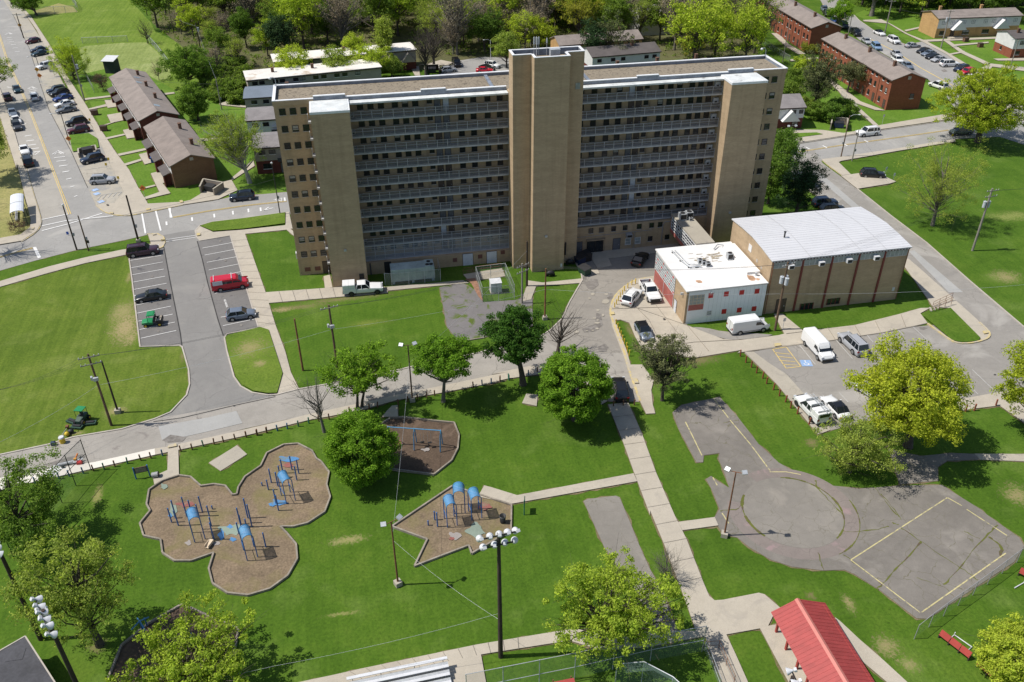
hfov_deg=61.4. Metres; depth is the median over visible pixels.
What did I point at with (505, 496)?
path
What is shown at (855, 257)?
clerestory window
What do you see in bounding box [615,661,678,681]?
batting cage
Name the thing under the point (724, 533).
floodlight pole
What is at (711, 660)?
chain link fence
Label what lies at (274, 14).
tree
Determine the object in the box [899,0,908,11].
tree
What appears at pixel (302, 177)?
window
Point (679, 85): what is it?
window
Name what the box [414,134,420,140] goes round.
window
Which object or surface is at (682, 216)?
condenser unit
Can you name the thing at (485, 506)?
rubber patch
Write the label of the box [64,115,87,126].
car
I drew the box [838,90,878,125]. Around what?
path
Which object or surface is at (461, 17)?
tree
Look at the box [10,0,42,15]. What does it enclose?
tree
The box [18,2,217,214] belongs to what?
sidewalk
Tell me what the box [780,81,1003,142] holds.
lawn
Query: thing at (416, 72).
path
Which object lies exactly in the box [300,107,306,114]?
window
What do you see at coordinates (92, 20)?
lawn
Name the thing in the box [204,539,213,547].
slide piece
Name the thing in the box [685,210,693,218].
condenser unit
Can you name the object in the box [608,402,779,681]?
central path
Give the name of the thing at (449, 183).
door
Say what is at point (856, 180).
parking pad
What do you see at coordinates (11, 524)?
tree
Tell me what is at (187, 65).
tree
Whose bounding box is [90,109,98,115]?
bin box
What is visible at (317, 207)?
window
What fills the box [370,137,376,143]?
window
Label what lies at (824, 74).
tree
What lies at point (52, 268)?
sidewalk
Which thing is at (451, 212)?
door
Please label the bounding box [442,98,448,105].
door
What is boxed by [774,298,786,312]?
door
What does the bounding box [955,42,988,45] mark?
path
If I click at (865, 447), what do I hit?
tree
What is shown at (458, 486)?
arch canopy
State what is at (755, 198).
window
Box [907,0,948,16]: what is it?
tree
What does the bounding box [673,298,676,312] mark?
door
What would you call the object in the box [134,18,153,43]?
tree
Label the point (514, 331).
tree
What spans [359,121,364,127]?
window
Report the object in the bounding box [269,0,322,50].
tree
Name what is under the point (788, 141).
tree
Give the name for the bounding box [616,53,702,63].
row house
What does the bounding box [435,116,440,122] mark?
door
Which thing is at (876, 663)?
path
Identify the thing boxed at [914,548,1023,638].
chain link fence
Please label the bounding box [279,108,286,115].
window
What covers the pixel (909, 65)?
car
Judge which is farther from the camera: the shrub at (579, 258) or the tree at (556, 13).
the tree at (556, 13)
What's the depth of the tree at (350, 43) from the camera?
234.09 m
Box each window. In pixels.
[251,100,257,104]
[262,122,269,126]
[263,163,271,169]
[269,150,275,154]
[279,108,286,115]
[281,126,288,133]
[284,143,291,149]
[287,159,293,166]
[289,108,296,115]
[289,175,296,182]
[292,125,299,132]
[292,191,298,197]
[294,142,301,149]
[294,207,300,213]
[296,222,302,228]
[297,158,303,165]
[299,175,305,181]
[299,237,305,243]
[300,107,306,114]
[301,251,307,257]
[302,190,308,197]
[303,124,309,131]
[304,206,310,212]
[305,141,312,148]
[306,221,312,227]
[307,158,314,164]
[308,236,314,242]
[310,174,315,180]
[311,250,317,256]
[312,190,318,196]
[314,205,320,211]
[316,220,322,226]
[318,235,324,241]
[320,250,326,255]
[357,104,363,110]
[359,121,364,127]
[360,138,366,143]
[362,85,708,250]
[367,103,373,109]
[369,120,375,126]
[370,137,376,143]
[378,103,384,109]
[379,120,385,126]
[381,136,387,142]
[392,102,398,108]
[393,119,399,125]
[394,135,400,141]
[402,101,408,107]
[403,118,408,124]
[404,135,410,140]
[412,100,418,106]
[413,117,419,123]
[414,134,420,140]
[457,97,463,103]
[458,114,464,120]
[470,97,476,102]
[470,113,476,119]
[484,96,490,101]
[484,112,490,118]
[496,95,502,101]
[497,111,502,117]
[590,104,596,110]
[604,103,609,109]
[605,88,610,92]
[611,226,615,231]
[615,102,621,108]
[616,87,622,92]
[625,238,630,244]
[635,237,640,243]
[657,99,662,105]
[658,84,664,89]
[666,98,671,105]
[671,217,695,245]
[675,98,680,104]
[677,83,682,88]
[687,97,693,103]
[688,294,704,310]
[689,82,694,87]
[696,96,701,103]
[705,96,710,102]
[707,81,712,86]
[750,210,755,215]
[752,196,757,202]
[754,182,759,188]
[756,168,762,174]
[759,153,764,159]
[761,139,766,144]
[764,123,769,129]
[766,108,772,114]
[769,92,774,98]
[771,76,777,83]
[773,260,802,268]
[799,303,813,309]
[804,257,831,265]
[826,298,839,304]
[833,254,858,262]
[860,252,884,259]
[886,249,907,256]
[961,30,968,34]
[981,29,988,33]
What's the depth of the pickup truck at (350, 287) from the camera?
134.12 m
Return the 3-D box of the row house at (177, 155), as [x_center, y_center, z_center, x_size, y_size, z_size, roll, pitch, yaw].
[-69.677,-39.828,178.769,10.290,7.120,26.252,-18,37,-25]
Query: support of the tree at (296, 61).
on the ground at (330, 598)
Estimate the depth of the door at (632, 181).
142.83 m
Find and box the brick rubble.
[466,278,482,300]
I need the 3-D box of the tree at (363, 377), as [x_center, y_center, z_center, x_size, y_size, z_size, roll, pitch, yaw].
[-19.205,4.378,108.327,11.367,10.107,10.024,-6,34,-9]
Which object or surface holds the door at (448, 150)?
in the apartment building at (556, 158)
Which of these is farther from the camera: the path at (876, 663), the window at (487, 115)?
the window at (487, 115)
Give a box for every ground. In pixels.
[0,0,1023,681]
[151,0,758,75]
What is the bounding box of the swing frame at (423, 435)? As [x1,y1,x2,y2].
[387,426,442,451]
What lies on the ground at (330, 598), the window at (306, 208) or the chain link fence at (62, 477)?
the chain link fence at (62, 477)
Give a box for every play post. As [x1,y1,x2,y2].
[170,500,178,525]
[246,504,252,526]
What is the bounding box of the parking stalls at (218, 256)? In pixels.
[197,236,256,335]
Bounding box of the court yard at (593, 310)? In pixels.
[543,253,655,352]
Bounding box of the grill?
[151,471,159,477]
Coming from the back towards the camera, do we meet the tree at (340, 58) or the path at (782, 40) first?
the path at (782, 40)
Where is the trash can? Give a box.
[499,513,505,523]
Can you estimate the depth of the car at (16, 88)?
220.90 m
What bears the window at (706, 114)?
in the apartment building at (556, 158)
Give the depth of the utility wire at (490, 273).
121.84 m
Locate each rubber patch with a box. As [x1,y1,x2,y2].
[161,483,167,488]
[169,503,176,515]
[176,501,193,507]
[217,529,223,539]
[218,524,239,534]
[271,499,287,505]
[279,456,298,461]
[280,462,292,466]
[449,532,461,539]
[465,522,484,537]
[477,502,491,509]
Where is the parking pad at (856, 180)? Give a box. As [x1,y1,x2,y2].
[842,173,895,188]
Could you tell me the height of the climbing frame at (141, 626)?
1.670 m
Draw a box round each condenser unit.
[678,211,686,220]
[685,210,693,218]
[705,261,710,266]
[726,251,733,259]
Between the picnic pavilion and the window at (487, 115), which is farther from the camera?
the window at (487, 115)
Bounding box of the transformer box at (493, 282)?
[489,278,502,293]
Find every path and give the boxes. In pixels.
[85,95,110,99]
[89,104,106,109]
[103,134,124,139]
[104,113,125,124]
[105,99,115,107]
[118,148,145,155]
[123,129,134,138]
[123,159,141,165]
[139,152,151,163]
[144,172,169,198]
[153,450,178,483]
[183,180,236,204]
[221,101,245,107]
[232,161,254,179]
[301,629,703,681]
[324,275,331,287]
[382,405,397,416]
[412,66,419,75]
[420,60,451,64]
[480,473,636,503]
[522,394,537,405]
[523,286,535,300]
[528,278,581,285]
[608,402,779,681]
[678,517,717,529]
[772,33,804,53]
[831,82,884,110]
[835,617,906,681]
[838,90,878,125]
[889,450,979,484]
[924,37,995,41]
[945,41,1023,70]
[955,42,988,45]
[975,454,1023,461]
[995,58,1023,60]
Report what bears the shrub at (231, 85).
on the lawn at (141, 172)
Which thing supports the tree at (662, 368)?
on the ground at (330, 598)
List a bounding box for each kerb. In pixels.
[0,257,189,454]
[21,168,41,241]
[96,205,182,215]
[195,212,281,395]
[277,350,485,394]
[541,262,582,335]
[609,276,653,400]
[745,323,926,351]
[799,108,1022,143]
[857,189,1023,326]
[927,322,990,343]
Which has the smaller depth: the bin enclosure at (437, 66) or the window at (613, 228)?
the window at (613, 228)
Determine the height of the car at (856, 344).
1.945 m
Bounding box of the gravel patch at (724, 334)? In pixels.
[693,327,770,339]
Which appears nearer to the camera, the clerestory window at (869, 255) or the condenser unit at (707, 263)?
the clerestory window at (869, 255)
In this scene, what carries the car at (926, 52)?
on the street at (929, 70)
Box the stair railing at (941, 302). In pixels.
[932,293,952,311]
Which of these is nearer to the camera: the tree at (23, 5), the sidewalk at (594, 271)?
the sidewalk at (594, 271)
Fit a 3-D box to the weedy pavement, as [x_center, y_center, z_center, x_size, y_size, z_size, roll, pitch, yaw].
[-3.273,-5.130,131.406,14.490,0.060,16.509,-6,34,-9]
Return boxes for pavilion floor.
[760,624,806,681]
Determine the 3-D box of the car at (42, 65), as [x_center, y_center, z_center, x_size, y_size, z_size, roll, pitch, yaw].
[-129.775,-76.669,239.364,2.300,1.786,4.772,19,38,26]
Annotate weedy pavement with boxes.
[440,283,531,338]
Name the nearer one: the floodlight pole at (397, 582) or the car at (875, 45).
the floodlight pole at (397, 582)
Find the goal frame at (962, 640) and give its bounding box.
[951,632,971,649]
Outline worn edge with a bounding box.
[0,0,1023,681]
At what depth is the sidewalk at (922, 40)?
260.53 m
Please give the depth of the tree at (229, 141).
165.92 m
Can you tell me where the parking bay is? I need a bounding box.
[4,0,139,214]
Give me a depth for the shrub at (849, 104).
201.40 m
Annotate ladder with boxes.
[810,394,831,413]
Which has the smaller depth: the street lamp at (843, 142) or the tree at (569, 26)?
the street lamp at (843, 142)
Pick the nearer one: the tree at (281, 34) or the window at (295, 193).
the window at (295, 193)
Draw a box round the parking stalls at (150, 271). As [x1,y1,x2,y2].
[130,247,181,345]
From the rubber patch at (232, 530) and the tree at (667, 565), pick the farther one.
the rubber patch at (232, 530)
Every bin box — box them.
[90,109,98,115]
[99,124,107,131]
[962,37,968,41]
[977,42,984,47]
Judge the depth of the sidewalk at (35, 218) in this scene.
172.44 m
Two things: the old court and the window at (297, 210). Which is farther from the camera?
the window at (297, 210)
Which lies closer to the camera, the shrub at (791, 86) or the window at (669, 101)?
the window at (669, 101)
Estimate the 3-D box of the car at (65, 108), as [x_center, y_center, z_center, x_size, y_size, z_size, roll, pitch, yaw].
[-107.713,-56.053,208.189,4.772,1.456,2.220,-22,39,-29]
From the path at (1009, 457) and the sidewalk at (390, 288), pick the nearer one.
the path at (1009, 457)
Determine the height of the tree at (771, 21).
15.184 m
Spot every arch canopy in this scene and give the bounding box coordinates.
[186,507,205,541]
[238,524,257,560]
[277,470,295,503]
[443,494,457,527]
[452,482,465,513]
[467,487,481,519]
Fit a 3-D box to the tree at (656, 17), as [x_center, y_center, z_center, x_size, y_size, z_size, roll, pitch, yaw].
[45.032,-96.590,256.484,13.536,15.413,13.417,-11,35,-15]
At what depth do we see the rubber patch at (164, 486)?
98.51 m
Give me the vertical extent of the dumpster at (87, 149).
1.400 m
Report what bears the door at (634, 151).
in the apartment building at (556, 158)
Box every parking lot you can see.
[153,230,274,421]
[440,57,508,74]
[745,149,1023,430]
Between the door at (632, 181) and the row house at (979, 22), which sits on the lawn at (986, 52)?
the row house at (979, 22)
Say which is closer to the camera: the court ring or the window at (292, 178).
the court ring
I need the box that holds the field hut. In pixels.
[0,636,54,681]
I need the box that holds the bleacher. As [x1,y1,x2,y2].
[346,656,450,681]
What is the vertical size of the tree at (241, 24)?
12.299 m
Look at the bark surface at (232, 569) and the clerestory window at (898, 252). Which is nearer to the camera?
the bark surface at (232, 569)
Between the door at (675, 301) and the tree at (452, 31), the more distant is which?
the tree at (452, 31)
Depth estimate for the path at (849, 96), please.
214.47 m
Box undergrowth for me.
[143,0,1023,77]
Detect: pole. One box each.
[12,13,23,37]
[71,55,84,100]
[78,215,88,250]
[78,353,112,425]
[101,360,120,413]
[125,195,140,242]
[195,23,200,47]
[215,78,221,108]
[294,318,303,370]
[320,304,337,367]
[380,513,402,587]
[517,262,528,303]
[526,241,527,286]
[542,268,547,320]
[721,466,747,538]
[774,262,793,330]
[782,20,789,61]
[851,130,858,160]
[884,0,895,32]
[940,10,954,47]
[971,188,998,250]
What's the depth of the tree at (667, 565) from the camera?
85.26 m
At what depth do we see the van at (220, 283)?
135.37 m
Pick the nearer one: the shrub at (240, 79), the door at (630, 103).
the door at (630, 103)
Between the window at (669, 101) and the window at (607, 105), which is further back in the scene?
the window at (669, 101)
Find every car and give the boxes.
[1,92,12,101]
[7,107,17,116]
[10,115,21,122]
[11,119,22,130]
[12,84,21,92]
[18,144,30,154]
[20,154,34,167]
[24,36,40,43]
[29,91,39,100]
[30,45,46,52]
[30,49,48,56]
[35,60,53,69]
[46,84,64,93]
[48,86,69,96]
[52,93,73,101]
[53,99,75,107]
[55,104,77,113]
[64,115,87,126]
[66,123,90,134]
[79,151,105,164]
[89,173,115,184]
[126,242,159,257]
[134,288,167,303]
[226,306,255,321]
[229,189,254,201]
[440,66,456,72]
[451,56,461,66]
[476,66,493,71]
[478,63,495,69]
[483,59,500,67]
[611,376,629,402]
[620,287,642,306]
[631,251,649,266]
[634,320,653,341]
[811,195,838,206]
[818,202,844,209]
[819,395,852,420]
[820,5,827,11]
[837,331,869,356]
[839,20,848,28]
[850,27,861,36]
[855,125,880,136]
[859,167,885,178]
[861,37,870,43]
[870,41,881,49]
[873,29,885,35]
[887,34,900,43]
[890,50,903,56]
[891,54,903,63]
[901,62,913,69]
[904,42,921,47]
[916,47,931,52]
[920,49,936,55]
[924,52,941,58]
[928,80,948,89]
[930,55,946,62]
[939,58,960,66]
[949,126,973,135]
[953,63,969,71]
[960,66,974,74]
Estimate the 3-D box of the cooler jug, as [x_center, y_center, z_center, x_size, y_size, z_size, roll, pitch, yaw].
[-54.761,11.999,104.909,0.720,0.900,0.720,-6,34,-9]
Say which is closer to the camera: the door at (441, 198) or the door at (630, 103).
the door at (630, 103)
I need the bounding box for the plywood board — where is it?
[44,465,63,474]
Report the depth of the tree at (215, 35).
243.34 m
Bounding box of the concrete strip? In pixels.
[745,351,829,434]
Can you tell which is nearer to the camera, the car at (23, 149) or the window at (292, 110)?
the window at (292, 110)
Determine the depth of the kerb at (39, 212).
157.60 m
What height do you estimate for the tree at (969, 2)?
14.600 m
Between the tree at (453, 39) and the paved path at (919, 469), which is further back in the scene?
the tree at (453, 39)
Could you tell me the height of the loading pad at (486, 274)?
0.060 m
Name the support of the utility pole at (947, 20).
on the lawn at (986, 52)
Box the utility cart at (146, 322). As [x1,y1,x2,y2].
[141,310,163,327]
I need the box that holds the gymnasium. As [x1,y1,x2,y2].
[730,207,911,313]
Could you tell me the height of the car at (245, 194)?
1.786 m
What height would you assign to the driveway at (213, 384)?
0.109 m
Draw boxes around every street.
[0,0,1023,269]
[821,0,991,109]
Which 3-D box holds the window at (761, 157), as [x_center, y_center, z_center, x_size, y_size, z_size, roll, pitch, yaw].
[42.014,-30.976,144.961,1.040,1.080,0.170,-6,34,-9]
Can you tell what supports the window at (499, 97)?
in the apartment building at (556, 158)
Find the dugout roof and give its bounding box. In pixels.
[552,676,574,681]
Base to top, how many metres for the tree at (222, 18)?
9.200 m
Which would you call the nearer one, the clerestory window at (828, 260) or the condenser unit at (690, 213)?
the clerestory window at (828, 260)
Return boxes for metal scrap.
[56,458,82,466]
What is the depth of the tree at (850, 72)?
215.28 m
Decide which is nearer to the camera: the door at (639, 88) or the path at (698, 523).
the path at (698, 523)
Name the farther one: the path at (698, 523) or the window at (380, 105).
the window at (380, 105)
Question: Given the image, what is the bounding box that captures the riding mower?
[65,406,96,429]
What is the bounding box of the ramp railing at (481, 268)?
[463,263,499,273]
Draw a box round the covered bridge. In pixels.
[670,213,714,245]
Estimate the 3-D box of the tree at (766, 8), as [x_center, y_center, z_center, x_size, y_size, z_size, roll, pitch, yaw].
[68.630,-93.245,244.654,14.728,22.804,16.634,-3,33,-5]
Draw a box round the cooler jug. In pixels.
[58,435,65,443]
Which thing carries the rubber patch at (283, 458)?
on the bark surface at (232, 569)
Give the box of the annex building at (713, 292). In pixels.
[653,241,767,323]
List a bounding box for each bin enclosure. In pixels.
[77,145,96,157]
[199,178,224,194]
[427,64,439,74]
[829,117,848,129]
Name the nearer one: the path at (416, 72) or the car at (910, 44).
the path at (416, 72)
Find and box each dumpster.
[81,145,92,154]
[204,183,215,191]
[428,67,435,72]
[834,120,843,128]
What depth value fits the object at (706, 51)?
263.30 m
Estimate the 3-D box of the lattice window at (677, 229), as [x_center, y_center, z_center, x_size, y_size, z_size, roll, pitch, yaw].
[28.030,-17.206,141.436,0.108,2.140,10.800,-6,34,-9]
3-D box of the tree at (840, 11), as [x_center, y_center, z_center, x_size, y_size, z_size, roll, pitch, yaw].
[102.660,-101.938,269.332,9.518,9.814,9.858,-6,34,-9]
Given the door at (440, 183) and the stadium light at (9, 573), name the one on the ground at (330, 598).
the stadium light at (9, 573)
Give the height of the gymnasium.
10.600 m
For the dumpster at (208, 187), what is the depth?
167.66 m
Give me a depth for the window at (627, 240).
146.68 m
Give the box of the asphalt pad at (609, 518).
[584,496,677,630]
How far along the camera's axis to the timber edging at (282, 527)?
93.42 m
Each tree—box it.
[0,56,17,81]
[0,119,9,159]
[0,443,64,561]
[0,523,139,650]
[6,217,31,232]
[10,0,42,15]
[43,35,90,79]
[91,71,107,90]
[105,588,268,681]
[128,0,172,27]
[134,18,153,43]
[151,0,195,20]
[151,58,162,77]
[155,42,215,84]
[166,5,184,33]
[170,0,208,38]
[172,78,213,120]
[194,0,237,14]
[194,107,266,183]
[199,18,225,41]
[201,2,223,25]
[201,25,234,55]
[204,41,225,67]
[208,9,230,32]
[222,34,244,59]
[227,0,262,28]
[227,6,259,47]
[250,18,270,55]
[254,0,274,21]
[255,0,315,43]
[257,12,288,51]
[262,13,298,50]
[267,43,312,68]
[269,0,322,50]
[280,364,343,432]
[303,0,324,33]
[303,0,336,43]
[311,0,375,46]
[312,338,403,408]
[321,44,359,67]
[321,407,402,490]
[335,0,361,28]
[340,31,365,50]
[346,0,398,40]
[346,42,392,72]
[365,0,425,35]
[370,14,394,50]
[381,54,406,77]
[402,20,444,74]
[405,332,484,402]
[407,5,442,32]
[408,0,437,9]
[411,19,459,63]
[412,0,440,26]
[420,3,443,39]
[421,0,488,54]
[424,0,449,28]
[424,7,444,40]
[436,12,468,53]
[437,0,479,47]
[438,13,470,53]
[456,0,481,44]
[464,7,507,51]
[469,0,496,40]
[470,1,489,41]
[476,294,547,386]
[480,0,527,32]
[482,0,502,18]
[484,2,500,38]
[488,29,521,67]
[493,1,523,30]
[494,0,527,35]
[504,8,537,47]
[509,0,547,45]
[513,13,557,47]
[516,0,546,20]
[517,13,537,48]
[524,0,556,37]
[537,296,592,352]
[538,343,615,423]
[542,534,691,677]
[546,2,562,23]
[547,0,565,28]
[554,0,576,29]
[554,0,605,33]
[563,0,609,27]
[577,16,607,47]
[593,7,634,49]
[594,0,633,30]
[608,0,639,28]
[629,0,662,32]
[630,328,701,401]
[640,0,677,41]
[641,546,682,578]
[655,0,701,49]
[658,0,734,58]
[674,20,713,57]
[699,0,747,48]
[701,0,741,57]
[707,0,747,33]
[722,0,772,55]
[737,0,788,52]
[754,1,783,45]
[765,148,793,203]
[770,127,805,177]
[775,146,829,212]
[799,41,846,100]
[804,403,908,480]
[826,0,855,24]
[832,60,870,91]
[840,329,975,449]
[869,0,878,16]
[893,136,991,227]
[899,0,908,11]
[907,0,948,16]
[925,60,1023,142]
[953,0,979,8]
[964,611,1023,681]
[982,0,1023,7]
[989,339,1023,414]
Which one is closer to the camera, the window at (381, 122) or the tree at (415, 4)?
the window at (381, 122)
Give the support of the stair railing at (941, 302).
on the sidewalk at (929, 287)
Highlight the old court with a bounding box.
[673,397,1023,618]
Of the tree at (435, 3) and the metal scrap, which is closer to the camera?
the metal scrap
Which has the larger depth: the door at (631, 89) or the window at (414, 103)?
the door at (631, 89)
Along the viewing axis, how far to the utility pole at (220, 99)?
207.66 m
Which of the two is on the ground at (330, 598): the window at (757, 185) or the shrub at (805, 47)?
the shrub at (805, 47)
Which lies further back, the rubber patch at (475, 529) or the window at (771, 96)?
the window at (771, 96)
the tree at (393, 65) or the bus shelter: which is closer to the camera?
the bus shelter
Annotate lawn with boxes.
[0,121,30,243]
[0,256,188,453]
[25,0,204,102]
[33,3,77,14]
[69,133,98,151]
[78,42,170,79]
[78,69,286,202]
[200,212,284,230]
[225,327,281,392]
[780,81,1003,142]
[794,132,820,136]
[855,8,1023,98]
[923,307,979,341]
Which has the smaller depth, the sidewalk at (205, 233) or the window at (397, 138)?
the window at (397, 138)
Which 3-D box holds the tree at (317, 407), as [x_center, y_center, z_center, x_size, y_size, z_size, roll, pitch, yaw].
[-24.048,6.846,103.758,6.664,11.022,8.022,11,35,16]
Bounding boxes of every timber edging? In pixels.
[108,604,238,679]
[139,442,330,596]
[373,416,459,475]
[392,485,511,567]
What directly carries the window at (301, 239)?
in the apartment building at (556, 158)
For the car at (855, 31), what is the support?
on the street at (929, 70)
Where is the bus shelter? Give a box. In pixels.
[10,193,27,222]
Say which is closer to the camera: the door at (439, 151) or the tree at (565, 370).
the tree at (565, 370)
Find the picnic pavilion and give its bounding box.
[771,598,874,681]
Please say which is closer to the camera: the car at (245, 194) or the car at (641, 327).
the car at (641, 327)
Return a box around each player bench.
[938,629,972,660]
[1018,567,1023,575]
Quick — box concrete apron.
[611,276,928,357]
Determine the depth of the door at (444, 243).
142.34 m
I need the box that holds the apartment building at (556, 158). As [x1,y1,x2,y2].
[268,36,787,286]
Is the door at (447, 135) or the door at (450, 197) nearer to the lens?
the door at (447, 135)
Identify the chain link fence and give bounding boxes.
[3,439,91,557]
[384,258,440,281]
[465,625,706,681]
[476,263,514,298]
[704,642,721,681]
[705,641,735,680]
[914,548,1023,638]
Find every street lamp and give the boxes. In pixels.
[50,113,69,143]
[398,341,416,402]
[840,114,860,156]
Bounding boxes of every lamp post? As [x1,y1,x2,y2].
[61,204,77,249]
[271,162,279,212]
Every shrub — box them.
[196,70,217,86]
[203,71,225,89]
[203,73,221,86]
[208,60,231,75]
[209,89,225,102]
[210,74,228,79]
[215,81,244,104]
[215,86,230,99]
[219,58,232,71]
[221,70,243,92]
[228,55,248,66]
[232,63,252,74]
[232,69,246,86]
[566,259,574,264]
[574,252,585,264]
[577,262,591,275]
[580,249,591,261]
[783,79,805,95]
[785,64,811,84]
[792,54,817,69]
[800,41,818,52]
[802,96,814,112]
[804,99,833,120]
[818,99,846,122]
[830,96,860,117]
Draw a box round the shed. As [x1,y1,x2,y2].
[100,55,120,73]
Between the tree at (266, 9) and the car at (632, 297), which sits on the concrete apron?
the car at (632, 297)
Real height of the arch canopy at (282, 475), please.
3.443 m
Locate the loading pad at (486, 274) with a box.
[463,268,504,279]
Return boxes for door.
[322,261,330,272]
[384,261,390,272]
[434,99,440,105]
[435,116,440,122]
[436,132,441,139]
[436,149,442,155]
[437,165,443,171]
[438,180,444,187]
[439,196,444,202]
[440,211,445,217]
[441,226,446,231]
[441,240,447,248]
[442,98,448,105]
[443,115,449,122]
[444,132,450,138]
[445,148,450,154]
[446,164,451,170]
[446,180,452,186]
[447,195,452,201]
[448,210,453,216]
[448,225,454,230]
[449,239,454,247]
[462,253,472,265]
[486,251,496,262]
[576,241,582,252]
[612,238,620,249]
[620,208,625,214]
[621,194,626,199]
[622,179,628,185]
[623,164,629,170]
[624,149,630,155]
[626,133,631,139]
[627,117,632,123]
[627,208,632,213]
[628,101,633,107]
[628,193,633,199]
[629,86,635,91]
[629,178,635,184]
[631,164,636,169]
[632,148,637,154]
[633,133,638,139]
[634,117,640,123]
[635,100,641,107]
[637,86,642,90]
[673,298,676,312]
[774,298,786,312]
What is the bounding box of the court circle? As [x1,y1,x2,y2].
[743,478,843,547]
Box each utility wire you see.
[0,188,1023,389]
[3,189,1013,388]
[6,189,1011,388]
[20,285,1015,431]
[67,179,273,219]
[225,614,494,676]
[393,253,524,527]
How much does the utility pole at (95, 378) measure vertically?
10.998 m
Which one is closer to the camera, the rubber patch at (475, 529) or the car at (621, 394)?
the rubber patch at (475, 529)
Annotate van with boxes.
[210,273,248,291]
[726,313,769,334]
[801,327,834,361]
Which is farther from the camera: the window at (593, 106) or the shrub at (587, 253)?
the shrub at (587, 253)
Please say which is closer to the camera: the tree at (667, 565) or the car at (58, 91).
the tree at (667, 565)
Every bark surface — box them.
[111,607,236,681]
[141,445,328,593]
[383,418,457,472]
[396,487,510,562]
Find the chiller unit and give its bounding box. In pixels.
[390,259,434,284]
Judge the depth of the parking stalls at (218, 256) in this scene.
140.12 m
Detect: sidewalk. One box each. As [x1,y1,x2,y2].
[0,89,40,243]
[0,250,125,286]
[0,448,154,489]
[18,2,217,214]
[122,234,164,251]
[155,363,606,454]
[196,225,293,239]
[231,234,387,393]
[285,212,292,228]
[386,280,467,290]
[591,244,680,268]
[591,269,598,273]
[611,319,654,413]
[781,104,1018,142]
[822,157,849,174]
[840,139,955,160]
[863,19,976,74]
[905,259,988,338]
[957,391,1023,422]
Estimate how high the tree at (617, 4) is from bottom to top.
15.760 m
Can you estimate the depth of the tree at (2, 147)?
170.19 m
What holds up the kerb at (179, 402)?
on the lawn at (50, 323)
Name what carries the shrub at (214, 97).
on the lawn at (141, 172)
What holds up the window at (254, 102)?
in the row house at (257, 96)
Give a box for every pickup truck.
[342,279,383,296]
[638,279,661,302]
[792,393,831,424]
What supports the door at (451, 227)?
in the apartment building at (556, 158)
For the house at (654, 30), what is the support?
on the ground at (330, 598)
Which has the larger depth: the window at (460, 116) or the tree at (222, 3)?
the tree at (222, 3)
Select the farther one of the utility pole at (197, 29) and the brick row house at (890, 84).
the utility pole at (197, 29)
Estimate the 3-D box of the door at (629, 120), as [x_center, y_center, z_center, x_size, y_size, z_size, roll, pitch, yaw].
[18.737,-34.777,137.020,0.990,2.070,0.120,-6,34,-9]
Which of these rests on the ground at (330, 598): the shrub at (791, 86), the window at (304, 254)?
the shrub at (791, 86)
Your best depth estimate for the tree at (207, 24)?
253.74 m
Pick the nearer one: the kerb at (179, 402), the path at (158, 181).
the kerb at (179, 402)
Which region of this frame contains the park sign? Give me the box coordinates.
[132,465,150,478]
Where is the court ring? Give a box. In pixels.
[727,468,858,559]
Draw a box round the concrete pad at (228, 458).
[209,445,246,470]
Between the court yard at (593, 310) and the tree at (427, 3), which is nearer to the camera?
the court yard at (593, 310)
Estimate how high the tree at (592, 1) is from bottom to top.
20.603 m
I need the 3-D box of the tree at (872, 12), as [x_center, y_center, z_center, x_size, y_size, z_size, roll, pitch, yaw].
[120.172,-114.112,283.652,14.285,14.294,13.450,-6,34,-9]
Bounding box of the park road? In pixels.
[0,318,995,477]
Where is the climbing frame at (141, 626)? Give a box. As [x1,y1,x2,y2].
[131,616,148,631]
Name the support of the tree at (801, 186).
on the ground at (330, 598)
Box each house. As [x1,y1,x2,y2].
[107,68,179,140]
[141,116,217,187]
[243,59,381,86]
[243,82,287,107]
[245,106,276,144]
[252,131,283,173]
[270,42,416,72]
[549,27,643,46]
[583,40,661,65]
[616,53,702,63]
[630,4,671,35]
[756,0,842,53]
[777,93,806,128]
[820,32,927,109]
[918,4,1023,38]
[993,28,1023,57]
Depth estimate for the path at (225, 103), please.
211.69 m
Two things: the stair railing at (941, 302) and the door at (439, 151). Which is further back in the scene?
the door at (439, 151)
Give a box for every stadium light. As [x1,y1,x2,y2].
[0,544,43,640]
[29,595,78,681]
[476,527,519,658]
[785,667,801,681]

